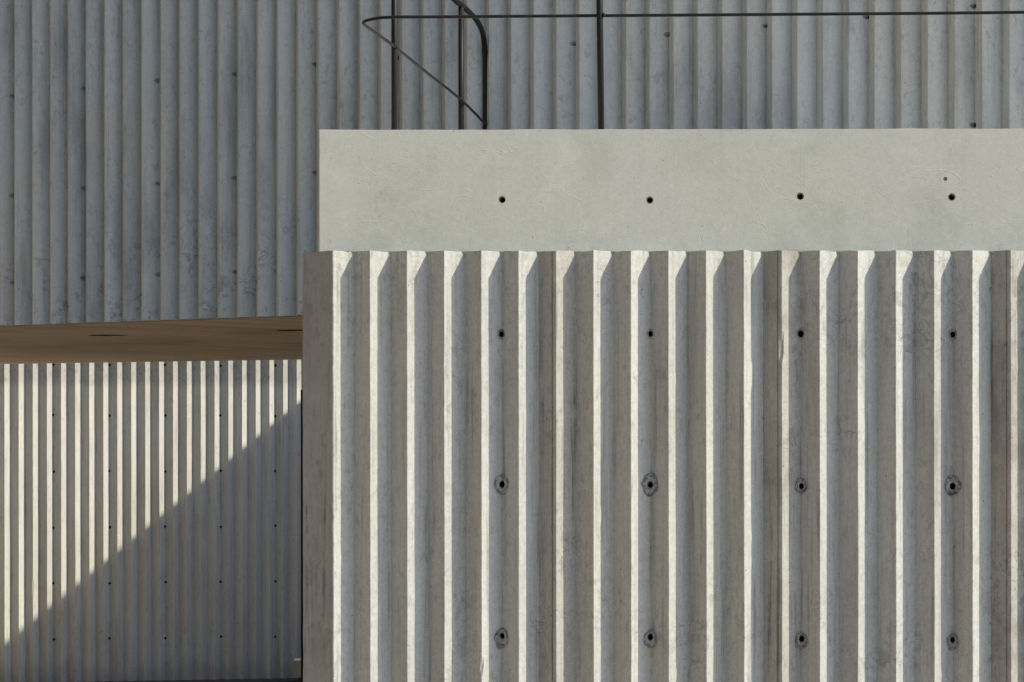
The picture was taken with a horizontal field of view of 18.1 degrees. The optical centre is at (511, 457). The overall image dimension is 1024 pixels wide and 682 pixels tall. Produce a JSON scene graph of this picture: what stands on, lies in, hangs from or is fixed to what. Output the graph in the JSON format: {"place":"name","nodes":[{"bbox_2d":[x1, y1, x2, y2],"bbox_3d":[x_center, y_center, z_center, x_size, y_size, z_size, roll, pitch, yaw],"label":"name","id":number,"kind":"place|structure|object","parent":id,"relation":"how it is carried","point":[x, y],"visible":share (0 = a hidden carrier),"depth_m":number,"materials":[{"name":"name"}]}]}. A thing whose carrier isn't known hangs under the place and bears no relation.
{"place":"outdoors","nodes":[
{"label":"outdoors","id":0,"kind":"place"},
{"label":"ground","id":1,"kind":"structure","parent":0,"visible":0},
{"bbox_2d":[0,360,302,681],"bbox_3d":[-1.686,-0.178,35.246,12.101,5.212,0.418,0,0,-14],"label":"fluted wall","id":2,"kind":"structure","parent":1,"relation":"on","point":[150,520],"depth_m":34.52,"materials":[{"name":"concrete"}]},
{"bbox_2d":[94,678,298,681],"bbox_3d":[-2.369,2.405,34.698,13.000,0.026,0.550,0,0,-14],"label":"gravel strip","id":3,"kind":"object","parent":1,"relation":"on","point":[260,680],"visible":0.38,"depth_m":34.51,"materials":[{"name":"grey gravel"}]},
{"bbox_2d":[294,658,300,681],"bbox_3d":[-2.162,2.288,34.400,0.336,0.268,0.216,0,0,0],"label":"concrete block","id":4,"kind":"structure","parent":1,"relation":"on","point":[297,667],"depth_m":34.30,"materials":[{"name":"grey concrete"}]},
{"bbox_2d":[301,390,302,681],"bbox_3d":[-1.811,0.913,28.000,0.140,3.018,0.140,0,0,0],"label":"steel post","id":5,"kind":"object","parent":1,"relation":"on","point":[301,535],"visible":0.33,"depth_m":27.97,"materials":[{"name":"black metal"}]},
{"bbox_2d":[0,0,1023,363],"bbox_3d":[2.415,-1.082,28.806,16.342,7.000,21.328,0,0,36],"label":"concrete building","id":6,"kind":"structure","parent":1,"relation":"on","point":[158,180],"depth_m":18.42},
{"bbox_2d":[303,128,1023,681],"bbox_3d":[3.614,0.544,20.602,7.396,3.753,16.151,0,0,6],"label":"concrete building","id":7,"kind":"structure","parent":1,"relation":"on","point":[663,404],"depth_m":12.82,"materials":[{"name":"grey concrete"}]},
{"bbox_2d":[362,0,1023,129],"bbox_3d":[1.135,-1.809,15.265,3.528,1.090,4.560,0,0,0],"label":"terrace railing","id":8,"kind":"object","parent":7,"relation":"on","point":[463,7],"visible":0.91,"depth_m":13.24,"materials":[{"name":"metal"}]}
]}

